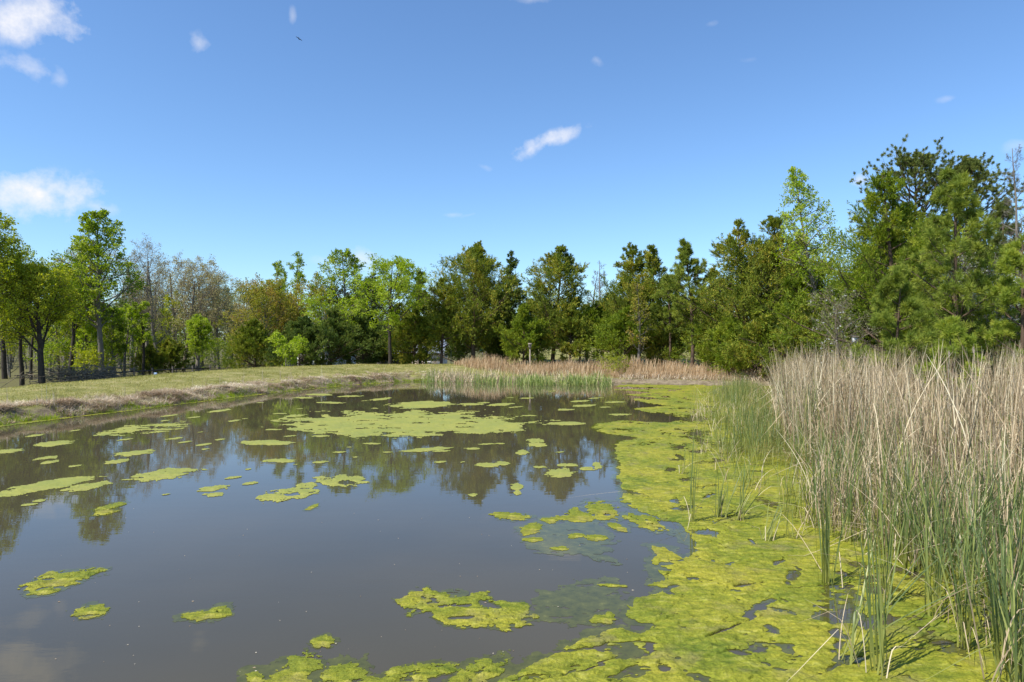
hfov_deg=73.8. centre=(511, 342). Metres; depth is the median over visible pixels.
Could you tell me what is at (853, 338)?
birdhouse
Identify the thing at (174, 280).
oak tree
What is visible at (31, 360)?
woodland tree
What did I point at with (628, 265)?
cedar tree
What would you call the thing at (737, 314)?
cedar tree
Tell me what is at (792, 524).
cattail clump
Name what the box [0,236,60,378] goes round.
deciduous tree
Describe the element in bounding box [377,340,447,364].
stone house
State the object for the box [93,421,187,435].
algae patch
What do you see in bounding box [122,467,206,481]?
algae patch
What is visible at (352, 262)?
deciduous tree
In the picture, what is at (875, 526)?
cattail clump
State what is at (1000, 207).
pine tree
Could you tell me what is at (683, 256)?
pine tree
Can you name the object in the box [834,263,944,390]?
pine tree
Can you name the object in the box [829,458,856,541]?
cattail clump
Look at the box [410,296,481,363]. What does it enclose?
cedar tree
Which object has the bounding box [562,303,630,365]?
cedar tree
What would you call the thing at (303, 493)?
algae patch
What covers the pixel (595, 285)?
bare tree
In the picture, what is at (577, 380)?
cattail belt
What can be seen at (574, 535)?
algae patch
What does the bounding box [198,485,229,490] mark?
algae patch
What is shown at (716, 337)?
cedar tree
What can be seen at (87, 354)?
young tree
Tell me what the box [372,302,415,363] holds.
cedar tree
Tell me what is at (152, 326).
oak tree
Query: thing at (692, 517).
cattail clump
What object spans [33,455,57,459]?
algae patch
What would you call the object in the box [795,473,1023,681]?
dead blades
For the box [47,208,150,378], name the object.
poplar tree
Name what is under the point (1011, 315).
cedar tree
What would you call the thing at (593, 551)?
sunken algae
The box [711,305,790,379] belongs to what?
cedar tree
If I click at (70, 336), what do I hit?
young tree
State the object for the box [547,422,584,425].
algae patch
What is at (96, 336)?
woodland tree
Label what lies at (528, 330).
cedar tree
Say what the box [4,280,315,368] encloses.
woodland
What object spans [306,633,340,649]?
algae patch
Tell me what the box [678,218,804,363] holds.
cedar tree
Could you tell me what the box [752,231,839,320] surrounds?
cedar tree
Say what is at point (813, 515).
cattail clump
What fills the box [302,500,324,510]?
algae patch
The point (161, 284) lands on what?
oak tree
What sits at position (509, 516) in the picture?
algae patch
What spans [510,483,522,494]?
algae patch
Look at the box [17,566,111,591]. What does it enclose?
algae patch
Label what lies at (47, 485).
algae patch
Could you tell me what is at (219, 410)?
algae flake
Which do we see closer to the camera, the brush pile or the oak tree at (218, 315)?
the brush pile
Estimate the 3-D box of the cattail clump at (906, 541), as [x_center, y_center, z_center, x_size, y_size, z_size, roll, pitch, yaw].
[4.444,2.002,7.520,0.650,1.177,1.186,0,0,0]
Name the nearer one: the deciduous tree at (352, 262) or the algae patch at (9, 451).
the algae patch at (9, 451)
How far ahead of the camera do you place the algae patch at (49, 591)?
7.09 m
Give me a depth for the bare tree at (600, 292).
64.58 m
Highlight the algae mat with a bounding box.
[495,384,1023,681]
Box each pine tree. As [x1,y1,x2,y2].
[646,273,695,360]
[654,238,715,369]
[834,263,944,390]
[847,134,970,268]
[886,166,1018,375]
[911,315,992,415]
[912,152,1023,274]
[973,233,1023,381]
[981,196,1023,276]
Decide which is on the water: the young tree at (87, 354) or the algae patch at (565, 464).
the algae patch at (565, 464)
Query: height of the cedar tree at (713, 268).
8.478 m
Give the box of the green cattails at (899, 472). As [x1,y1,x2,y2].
[788,414,1023,605]
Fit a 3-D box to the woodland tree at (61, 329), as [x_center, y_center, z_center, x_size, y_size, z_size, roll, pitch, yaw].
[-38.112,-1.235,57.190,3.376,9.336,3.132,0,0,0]
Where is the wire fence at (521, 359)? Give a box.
[453,351,596,363]
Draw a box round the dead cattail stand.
[759,337,1023,502]
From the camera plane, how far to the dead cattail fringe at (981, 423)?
14.99 m
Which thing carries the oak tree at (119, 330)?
on the ground at (43, 409)
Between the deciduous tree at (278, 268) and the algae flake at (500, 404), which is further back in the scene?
the deciduous tree at (278, 268)
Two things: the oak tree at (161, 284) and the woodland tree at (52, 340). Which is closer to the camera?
the woodland tree at (52, 340)
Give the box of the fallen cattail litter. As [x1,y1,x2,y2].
[741,398,1023,523]
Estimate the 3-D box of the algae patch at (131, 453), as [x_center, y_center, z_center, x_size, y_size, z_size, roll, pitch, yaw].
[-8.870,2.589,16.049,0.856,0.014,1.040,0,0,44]
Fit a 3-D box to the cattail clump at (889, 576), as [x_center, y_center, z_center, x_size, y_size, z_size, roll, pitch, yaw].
[3.248,1.965,7.330,0.656,1.250,2.057,0,0,-29]
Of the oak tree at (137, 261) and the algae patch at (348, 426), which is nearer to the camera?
the algae patch at (348, 426)
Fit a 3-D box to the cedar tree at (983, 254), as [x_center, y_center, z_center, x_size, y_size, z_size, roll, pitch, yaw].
[26.866,-1.833,39.928,8.405,9.187,7.053,0,0,-29]
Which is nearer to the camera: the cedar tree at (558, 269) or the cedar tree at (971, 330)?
the cedar tree at (971, 330)
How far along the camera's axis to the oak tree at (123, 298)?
83.92 m
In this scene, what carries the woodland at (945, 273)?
on the ground at (43, 409)
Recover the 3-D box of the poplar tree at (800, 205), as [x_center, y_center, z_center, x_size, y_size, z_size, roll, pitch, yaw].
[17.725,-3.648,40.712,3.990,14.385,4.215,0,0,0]
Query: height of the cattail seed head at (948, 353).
2.453 m
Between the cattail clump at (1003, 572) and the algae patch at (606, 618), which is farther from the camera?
the algae patch at (606, 618)
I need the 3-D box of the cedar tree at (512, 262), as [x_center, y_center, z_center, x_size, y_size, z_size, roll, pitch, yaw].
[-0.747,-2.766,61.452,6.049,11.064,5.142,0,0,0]
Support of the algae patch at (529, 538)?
on the water
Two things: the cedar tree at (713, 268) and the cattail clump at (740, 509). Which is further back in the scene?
the cedar tree at (713, 268)
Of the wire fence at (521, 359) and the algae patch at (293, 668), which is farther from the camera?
the wire fence at (521, 359)
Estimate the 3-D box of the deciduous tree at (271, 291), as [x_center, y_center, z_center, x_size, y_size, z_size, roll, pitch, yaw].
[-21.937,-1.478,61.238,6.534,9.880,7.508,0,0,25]
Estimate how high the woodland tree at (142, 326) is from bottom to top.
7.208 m
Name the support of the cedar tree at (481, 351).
on the ground at (43, 409)
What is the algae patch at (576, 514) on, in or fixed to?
on the water
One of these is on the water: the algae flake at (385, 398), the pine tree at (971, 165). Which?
the algae flake at (385, 398)
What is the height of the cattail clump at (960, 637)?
1.362 m
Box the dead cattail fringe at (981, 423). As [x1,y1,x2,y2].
[738,338,1023,517]
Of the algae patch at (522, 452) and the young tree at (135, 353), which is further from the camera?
the young tree at (135, 353)
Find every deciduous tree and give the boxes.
[0,210,48,325]
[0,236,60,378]
[0,253,93,384]
[0,263,42,385]
[40,250,103,377]
[212,272,300,362]
[257,260,287,342]
[268,251,322,365]
[283,271,348,363]
[298,288,361,364]
[303,247,385,364]
[305,319,344,364]
[339,253,434,363]
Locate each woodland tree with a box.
[0,289,17,375]
[26,263,43,379]
[42,285,81,377]
[42,302,69,371]
[54,296,87,379]
[71,314,104,371]
[82,297,106,377]
[116,303,141,373]
[128,301,155,375]
[154,290,186,372]
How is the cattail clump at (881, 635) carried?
on the algae mat
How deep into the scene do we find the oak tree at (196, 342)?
65.92 m
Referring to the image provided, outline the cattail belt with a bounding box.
[420,369,614,386]
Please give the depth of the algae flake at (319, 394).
34.12 m
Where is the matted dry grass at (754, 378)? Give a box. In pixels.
[618,372,777,380]
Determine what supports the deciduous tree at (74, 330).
on the ground at (43, 409)
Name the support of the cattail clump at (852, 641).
on the algae mat
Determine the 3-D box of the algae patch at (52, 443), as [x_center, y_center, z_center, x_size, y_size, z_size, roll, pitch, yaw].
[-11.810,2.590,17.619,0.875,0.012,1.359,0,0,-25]
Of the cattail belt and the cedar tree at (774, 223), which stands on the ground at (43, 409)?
the cedar tree at (774, 223)
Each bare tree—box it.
[585,271,602,359]
[590,261,608,359]
[983,147,1023,348]
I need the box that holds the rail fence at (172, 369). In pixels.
[77,365,210,379]
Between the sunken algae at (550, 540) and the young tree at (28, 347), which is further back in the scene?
the young tree at (28, 347)
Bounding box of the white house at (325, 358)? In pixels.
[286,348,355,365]
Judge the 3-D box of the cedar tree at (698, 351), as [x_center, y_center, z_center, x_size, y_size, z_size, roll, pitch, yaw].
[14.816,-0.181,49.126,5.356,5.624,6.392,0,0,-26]
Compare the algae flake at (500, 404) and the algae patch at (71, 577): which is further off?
the algae flake at (500, 404)
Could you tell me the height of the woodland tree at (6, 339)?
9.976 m
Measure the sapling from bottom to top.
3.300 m
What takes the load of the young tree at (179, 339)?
on the ground at (43, 409)
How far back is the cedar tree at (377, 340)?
59.77 m
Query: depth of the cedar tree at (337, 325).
56.11 m
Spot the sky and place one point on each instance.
(419, 131)
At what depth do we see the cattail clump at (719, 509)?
10.15 m
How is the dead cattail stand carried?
on the water
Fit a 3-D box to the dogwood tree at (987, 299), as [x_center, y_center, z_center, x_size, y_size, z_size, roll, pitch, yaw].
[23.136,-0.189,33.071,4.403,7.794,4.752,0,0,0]
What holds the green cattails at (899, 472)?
in the water
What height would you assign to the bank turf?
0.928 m
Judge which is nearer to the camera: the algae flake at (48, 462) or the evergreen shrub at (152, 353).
the algae flake at (48, 462)
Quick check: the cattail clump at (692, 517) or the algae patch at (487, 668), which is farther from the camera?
the cattail clump at (692, 517)
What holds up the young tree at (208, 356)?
on the ground at (43, 409)
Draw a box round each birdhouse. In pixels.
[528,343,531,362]
[851,335,859,364]
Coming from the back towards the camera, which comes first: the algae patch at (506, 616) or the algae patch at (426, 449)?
the algae patch at (426, 449)
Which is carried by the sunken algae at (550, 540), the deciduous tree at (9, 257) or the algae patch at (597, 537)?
the algae patch at (597, 537)
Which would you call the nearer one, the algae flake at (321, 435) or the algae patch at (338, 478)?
the algae patch at (338, 478)
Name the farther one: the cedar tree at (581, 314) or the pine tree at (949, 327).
the cedar tree at (581, 314)
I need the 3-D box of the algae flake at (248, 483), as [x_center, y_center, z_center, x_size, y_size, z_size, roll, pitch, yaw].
[-4.833,2.591,12.622,0.269,0.006,0.316,0,0,0]
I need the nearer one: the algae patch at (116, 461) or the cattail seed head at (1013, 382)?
the algae patch at (116, 461)
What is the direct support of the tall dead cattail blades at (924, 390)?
in the water
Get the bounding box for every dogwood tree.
[806,285,884,380]
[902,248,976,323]
[952,265,1023,395]
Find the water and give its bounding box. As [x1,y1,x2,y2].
[0,381,995,681]
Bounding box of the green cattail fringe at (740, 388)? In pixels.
[688,369,1021,593]
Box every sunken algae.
[437,588,468,597]
[525,518,621,555]
[530,576,631,628]
[582,547,622,564]
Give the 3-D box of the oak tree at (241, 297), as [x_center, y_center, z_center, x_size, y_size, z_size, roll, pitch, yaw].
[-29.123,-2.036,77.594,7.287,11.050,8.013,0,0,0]
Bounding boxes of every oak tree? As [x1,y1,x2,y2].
[48,239,118,368]
[96,307,128,377]
[102,263,141,366]
[103,249,156,372]
[113,267,183,342]
[119,232,171,346]
[124,239,178,371]
[149,252,198,368]
[160,254,232,372]
[173,257,233,369]
[184,313,211,371]
[187,272,242,368]
[207,287,250,363]
[216,275,264,367]
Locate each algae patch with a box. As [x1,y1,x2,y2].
[0,448,22,452]
[0,476,106,496]
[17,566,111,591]
[21,585,70,598]
[33,440,74,446]
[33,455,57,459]
[60,480,112,491]
[65,600,110,620]
[82,499,134,516]
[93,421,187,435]
[105,458,128,463]
[113,449,154,456]
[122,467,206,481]
[172,602,235,623]
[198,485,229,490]
[202,492,222,496]
[236,665,270,681]
[241,440,295,444]
[256,482,327,501]
[263,458,295,462]
[265,647,326,681]
[270,408,560,438]
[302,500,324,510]
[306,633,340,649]
[310,653,374,681]
[313,474,368,486]
[361,658,471,681]
[385,401,465,408]
[391,585,539,631]
[402,446,453,451]
[441,649,520,681]
[476,461,510,466]
[488,511,536,521]
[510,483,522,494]
[513,522,542,537]
[515,449,529,454]
[520,535,543,543]
[526,438,546,446]
[536,516,560,523]
[544,468,572,477]
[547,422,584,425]
[551,546,568,550]
[555,507,597,521]
[557,463,576,466]
[560,533,585,539]
[579,497,624,522]
[580,462,601,469]
[584,534,609,540]
[585,611,618,625]
[593,583,627,587]
[601,519,630,532]
[618,511,676,535]
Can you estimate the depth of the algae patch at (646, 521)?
9.81 m
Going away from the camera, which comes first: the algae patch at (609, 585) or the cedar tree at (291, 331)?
the algae patch at (609, 585)
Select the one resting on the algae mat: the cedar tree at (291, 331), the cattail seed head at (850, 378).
the cattail seed head at (850, 378)
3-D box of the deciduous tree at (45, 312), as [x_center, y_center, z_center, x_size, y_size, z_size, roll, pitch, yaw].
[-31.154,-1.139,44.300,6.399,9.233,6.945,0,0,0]
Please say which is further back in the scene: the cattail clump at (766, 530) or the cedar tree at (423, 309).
the cedar tree at (423, 309)
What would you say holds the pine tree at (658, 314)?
on the ground at (43, 409)
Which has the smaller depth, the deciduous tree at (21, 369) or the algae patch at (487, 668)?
the algae patch at (487, 668)
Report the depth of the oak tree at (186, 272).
70.29 m
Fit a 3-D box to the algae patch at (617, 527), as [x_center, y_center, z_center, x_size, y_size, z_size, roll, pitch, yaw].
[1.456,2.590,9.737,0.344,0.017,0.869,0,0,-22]
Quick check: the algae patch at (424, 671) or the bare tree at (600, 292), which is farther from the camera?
the bare tree at (600, 292)
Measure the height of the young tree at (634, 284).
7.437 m
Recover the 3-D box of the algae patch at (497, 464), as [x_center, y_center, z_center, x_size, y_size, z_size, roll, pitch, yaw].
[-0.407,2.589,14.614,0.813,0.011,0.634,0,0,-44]
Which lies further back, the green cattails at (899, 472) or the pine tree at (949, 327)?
the pine tree at (949, 327)
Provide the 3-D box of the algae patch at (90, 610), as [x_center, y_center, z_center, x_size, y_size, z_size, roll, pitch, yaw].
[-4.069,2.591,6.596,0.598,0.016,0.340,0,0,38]
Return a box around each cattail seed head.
[849,351,851,421]
[947,351,949,391]
[972,347,974,400]
[1012,352,1015,431]
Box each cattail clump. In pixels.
[576,432,708,528]
[676,442,701,472]
[710,469,743,517]
[720,478,921,604]
[735,460,768,520]
[753,465,818,532]
[757,502,783,540]
[765,433,849,587]
[786,503,821,538]
[792,532,1006,676]
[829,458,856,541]
[843,474,888,545]
[846,496,994,618]
[848,501,905,678]
[889,483,1006,667]
[895,470,919,575]
[970,488,1023,671]
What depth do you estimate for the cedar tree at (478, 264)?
56.73 m
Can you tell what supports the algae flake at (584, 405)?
on the water
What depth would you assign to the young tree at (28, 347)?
75.03 m
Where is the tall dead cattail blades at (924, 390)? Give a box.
[766,343,1023,510]
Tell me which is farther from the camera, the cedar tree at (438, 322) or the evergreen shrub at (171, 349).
the evergreen shrub at (171, 349)
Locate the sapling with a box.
[266,330,308,366]
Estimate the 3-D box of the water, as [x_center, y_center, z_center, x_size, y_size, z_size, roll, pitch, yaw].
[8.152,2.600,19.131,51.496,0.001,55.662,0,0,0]
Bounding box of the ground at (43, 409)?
[0,317,1015,424]
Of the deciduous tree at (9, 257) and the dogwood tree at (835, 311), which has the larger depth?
the deciduous tree at (9, 257)
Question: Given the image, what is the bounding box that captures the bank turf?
[0,363,510,414]
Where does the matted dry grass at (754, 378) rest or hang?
on the ground at (43, 409)
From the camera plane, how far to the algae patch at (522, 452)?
16.13 m
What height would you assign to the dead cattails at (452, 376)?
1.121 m
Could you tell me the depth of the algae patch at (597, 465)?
14.19 m
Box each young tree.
[0,317,70,362]
[0,324,43,376]
[24,334,84,380]
[42,317,119,373]
[68,346,119,373]
[80,334,141,374]
[115,336,149,363]
[126,313,169,369]
[150,325,186,356]
[180,337,218,367]
[194,333,232,369]
[622,278,658,363]
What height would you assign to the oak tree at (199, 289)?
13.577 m
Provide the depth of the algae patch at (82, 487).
12.30 m
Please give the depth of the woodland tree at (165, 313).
70.38 m
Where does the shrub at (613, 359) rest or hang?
on the ground at (43, 409)
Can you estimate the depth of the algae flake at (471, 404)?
28.66 m
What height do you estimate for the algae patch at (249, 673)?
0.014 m
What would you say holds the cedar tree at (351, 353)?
on the ground at (43, 409)
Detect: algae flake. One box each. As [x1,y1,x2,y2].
[21,503,37,505]
[40,460,58,463]
[209,409,230,412]
[225,476,241,478]
[242,481,257,484]
[306,394,331,395]
[311,435,329,436]
[316,401,344,403]
[338,395,363,396]
[372,397,390,400]
[457,403,483,404]
[486,403,514,405]
[573,404,595,406]
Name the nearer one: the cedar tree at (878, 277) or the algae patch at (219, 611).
the algae patch at (219, 611)
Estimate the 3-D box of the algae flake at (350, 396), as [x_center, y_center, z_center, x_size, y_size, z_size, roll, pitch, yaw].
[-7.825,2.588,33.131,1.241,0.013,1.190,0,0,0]
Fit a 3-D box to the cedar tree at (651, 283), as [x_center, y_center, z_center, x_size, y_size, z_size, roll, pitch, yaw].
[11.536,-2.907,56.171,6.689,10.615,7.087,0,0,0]
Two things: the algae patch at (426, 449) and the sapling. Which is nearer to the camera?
the algae patch at (426, 449)
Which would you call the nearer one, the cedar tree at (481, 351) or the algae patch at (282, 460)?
the algae patch at (282, 460)
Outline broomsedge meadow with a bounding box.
[454,351,840,380]
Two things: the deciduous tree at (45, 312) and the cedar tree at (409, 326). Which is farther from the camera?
the cedar tree at (409, 326)
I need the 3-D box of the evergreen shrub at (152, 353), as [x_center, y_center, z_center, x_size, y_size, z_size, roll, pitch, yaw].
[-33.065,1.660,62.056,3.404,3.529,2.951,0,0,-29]
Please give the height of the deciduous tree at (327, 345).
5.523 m
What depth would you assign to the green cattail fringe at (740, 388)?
16.04 m
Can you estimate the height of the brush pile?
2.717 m
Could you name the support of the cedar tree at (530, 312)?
on the ground at (43, 409)
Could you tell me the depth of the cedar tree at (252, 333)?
54.78 m
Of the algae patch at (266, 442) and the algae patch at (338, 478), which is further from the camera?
the algae patch at (266, 442)
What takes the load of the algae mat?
on the water
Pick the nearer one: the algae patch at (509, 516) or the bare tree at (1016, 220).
the algae patch at (509, 516)
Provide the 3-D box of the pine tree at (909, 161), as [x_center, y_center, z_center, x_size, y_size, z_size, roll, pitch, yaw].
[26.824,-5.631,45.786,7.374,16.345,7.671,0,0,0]
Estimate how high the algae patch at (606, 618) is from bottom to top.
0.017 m
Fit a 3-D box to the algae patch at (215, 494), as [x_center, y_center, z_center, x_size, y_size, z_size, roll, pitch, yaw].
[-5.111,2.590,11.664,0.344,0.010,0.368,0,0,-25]
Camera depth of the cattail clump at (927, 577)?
6.49 m
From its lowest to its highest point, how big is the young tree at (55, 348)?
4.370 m
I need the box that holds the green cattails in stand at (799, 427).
[766,363,1023,507]
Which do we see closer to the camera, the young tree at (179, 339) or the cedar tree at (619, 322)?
the cedar tree at (619, 322)
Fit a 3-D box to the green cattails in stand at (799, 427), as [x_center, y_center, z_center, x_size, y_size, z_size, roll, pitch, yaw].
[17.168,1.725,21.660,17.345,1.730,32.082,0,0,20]
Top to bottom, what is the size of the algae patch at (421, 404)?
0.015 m
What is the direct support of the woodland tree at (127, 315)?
on the ground at (43, 409)
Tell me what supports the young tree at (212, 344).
on the ground at (43, 409)
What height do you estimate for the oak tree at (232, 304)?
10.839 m
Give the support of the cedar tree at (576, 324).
on the ground at (43, 409)
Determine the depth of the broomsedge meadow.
48.33 m
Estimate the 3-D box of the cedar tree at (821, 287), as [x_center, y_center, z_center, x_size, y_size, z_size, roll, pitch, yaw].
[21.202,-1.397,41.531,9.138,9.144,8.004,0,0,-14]
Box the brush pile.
[0,357,148,386]
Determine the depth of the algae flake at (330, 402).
29.56 m
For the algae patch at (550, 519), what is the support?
on the sunken algae at (550, 540)
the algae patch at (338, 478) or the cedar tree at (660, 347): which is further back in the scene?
the cedar tree at (660, 347)
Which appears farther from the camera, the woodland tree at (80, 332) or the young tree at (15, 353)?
the young tree at (15, 353)
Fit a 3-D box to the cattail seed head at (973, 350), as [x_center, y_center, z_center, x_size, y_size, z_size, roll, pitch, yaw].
[10.547,1.338,15.596,0.080,2.524,0.072,0,0,-36]
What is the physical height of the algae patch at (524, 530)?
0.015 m
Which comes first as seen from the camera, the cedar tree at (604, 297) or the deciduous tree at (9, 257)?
the deciduous tree at (9, 257)
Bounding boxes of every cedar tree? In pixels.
[217,318,292,369]
[245,299,296,361]
[263,315,327,366]
[302,307,371,365]
[313,297,371,364]
[327,310,397,364]
[350,272,399,363]
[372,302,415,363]
[378,307,448,363]
[406,270,433,363]
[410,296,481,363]
[414,240,530,358]
[417,277,480,363]
[464,280,516,362]
[476,250,532,365]
[481,302,526,362]
[492,302,556,365]
[514,297,567,363]
[521,244,611,364]
[540,308,605,362]
[556,296,604,361]
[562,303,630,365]
[582,305,658,364]
[588,242,666,364]
[592,292,626,353]
[613,244,689,364]
[636,320,688,366]
[668,302,724,369]
[671,265,751,364]
[676,256,798,368]
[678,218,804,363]
[683,215,853,367]
[693,313,770,378]
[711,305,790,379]
[720,257,856,367]
[746,169,1023,370]
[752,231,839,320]
[759,294,854,369]
[765,218,991,361]
[782,255,914,362]
[791,276,902,371]
[855,210,1011,363]
[900,295,1006,396]
[912,238,1014,327]
[974,274,1020,385]
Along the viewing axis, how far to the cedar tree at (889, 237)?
35.41 m
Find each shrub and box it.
[127,344,168,376]
[149,337,194,373]
[596,350,631,375]
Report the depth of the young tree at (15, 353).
61.94 m
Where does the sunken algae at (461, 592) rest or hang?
on the water
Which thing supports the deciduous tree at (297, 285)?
on the ground at (43, 409)
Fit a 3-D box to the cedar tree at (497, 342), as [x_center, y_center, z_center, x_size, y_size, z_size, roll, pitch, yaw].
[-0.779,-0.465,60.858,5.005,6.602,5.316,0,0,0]
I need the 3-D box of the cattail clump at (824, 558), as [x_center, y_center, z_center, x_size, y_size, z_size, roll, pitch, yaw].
[3.229,1.782,7.681,1.018,1.616,0.724,0,0,25]
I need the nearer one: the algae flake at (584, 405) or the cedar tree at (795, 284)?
the algae flake at (584, 405)
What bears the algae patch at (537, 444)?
on the water
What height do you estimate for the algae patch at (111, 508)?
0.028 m
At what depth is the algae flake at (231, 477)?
13.13 m
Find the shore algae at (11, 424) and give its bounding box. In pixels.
[0,382,695,426]
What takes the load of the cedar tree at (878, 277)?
on the ground at (43, 409)
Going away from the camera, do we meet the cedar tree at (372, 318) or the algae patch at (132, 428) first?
the algae patch at (132, 428)
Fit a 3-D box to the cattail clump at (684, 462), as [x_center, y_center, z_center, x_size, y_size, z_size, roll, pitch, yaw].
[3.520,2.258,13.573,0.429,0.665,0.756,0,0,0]
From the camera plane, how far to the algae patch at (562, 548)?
8.60 m
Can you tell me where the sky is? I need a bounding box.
[0,0,1023,341]
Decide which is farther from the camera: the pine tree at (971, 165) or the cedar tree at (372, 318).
the cedar tree at (372, 318)
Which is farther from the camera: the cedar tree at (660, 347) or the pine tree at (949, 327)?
the cedar tree at (660, 347)
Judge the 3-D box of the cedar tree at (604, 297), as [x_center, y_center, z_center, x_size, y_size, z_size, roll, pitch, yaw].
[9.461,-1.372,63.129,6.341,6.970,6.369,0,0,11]
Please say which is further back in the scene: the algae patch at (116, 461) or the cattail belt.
the cattail belt
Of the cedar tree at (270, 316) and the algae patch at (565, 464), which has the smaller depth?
the algae patch at (565, 464)
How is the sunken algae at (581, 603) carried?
on the water
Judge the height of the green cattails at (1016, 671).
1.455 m
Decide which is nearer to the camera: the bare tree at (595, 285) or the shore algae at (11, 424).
the shore algae at (11, 424)
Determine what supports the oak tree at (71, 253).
on the ground at (43, 409)
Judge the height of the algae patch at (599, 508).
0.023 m
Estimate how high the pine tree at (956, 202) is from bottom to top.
11.809 m
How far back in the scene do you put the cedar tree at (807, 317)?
40.00 m
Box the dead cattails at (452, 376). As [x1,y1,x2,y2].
[428,366,603,381]
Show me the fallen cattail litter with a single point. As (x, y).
(783, 450)
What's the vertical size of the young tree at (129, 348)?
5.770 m
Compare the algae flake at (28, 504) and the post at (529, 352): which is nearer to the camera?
the algae flake at (28, 504)
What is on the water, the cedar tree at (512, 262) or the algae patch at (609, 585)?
the algae patch at (609, 585)
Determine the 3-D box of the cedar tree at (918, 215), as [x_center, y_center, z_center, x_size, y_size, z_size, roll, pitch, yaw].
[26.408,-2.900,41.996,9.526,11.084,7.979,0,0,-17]
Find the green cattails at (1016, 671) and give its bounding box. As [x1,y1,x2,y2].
[875,445,1023,681]
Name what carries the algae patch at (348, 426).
on the water
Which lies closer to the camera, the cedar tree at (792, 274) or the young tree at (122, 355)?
the cedar tree at (792, 274)
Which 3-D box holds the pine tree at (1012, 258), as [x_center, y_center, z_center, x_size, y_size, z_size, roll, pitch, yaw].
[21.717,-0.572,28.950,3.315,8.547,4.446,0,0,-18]
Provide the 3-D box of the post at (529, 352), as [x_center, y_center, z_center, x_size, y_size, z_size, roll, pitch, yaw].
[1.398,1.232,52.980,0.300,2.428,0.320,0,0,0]
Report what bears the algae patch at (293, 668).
on the water
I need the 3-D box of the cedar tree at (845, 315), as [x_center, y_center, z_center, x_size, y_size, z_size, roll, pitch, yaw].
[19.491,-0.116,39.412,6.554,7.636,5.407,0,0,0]
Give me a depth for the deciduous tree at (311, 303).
57.80 m
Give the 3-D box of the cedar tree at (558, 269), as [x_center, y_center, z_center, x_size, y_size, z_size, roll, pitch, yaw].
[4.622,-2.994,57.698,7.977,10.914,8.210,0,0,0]
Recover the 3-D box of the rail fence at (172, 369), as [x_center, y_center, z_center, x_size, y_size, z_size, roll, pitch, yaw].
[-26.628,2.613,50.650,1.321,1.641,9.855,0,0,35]
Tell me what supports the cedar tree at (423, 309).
on the ground at (43, 409)
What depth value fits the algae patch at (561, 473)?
13.59 m
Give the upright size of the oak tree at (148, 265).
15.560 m
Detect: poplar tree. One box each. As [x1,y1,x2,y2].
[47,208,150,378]
[771,166,844,371]
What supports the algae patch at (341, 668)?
on the water
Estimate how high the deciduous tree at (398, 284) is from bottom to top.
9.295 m
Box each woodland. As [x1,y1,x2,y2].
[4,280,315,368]
[824,225,1023,305]
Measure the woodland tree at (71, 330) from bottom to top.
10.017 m

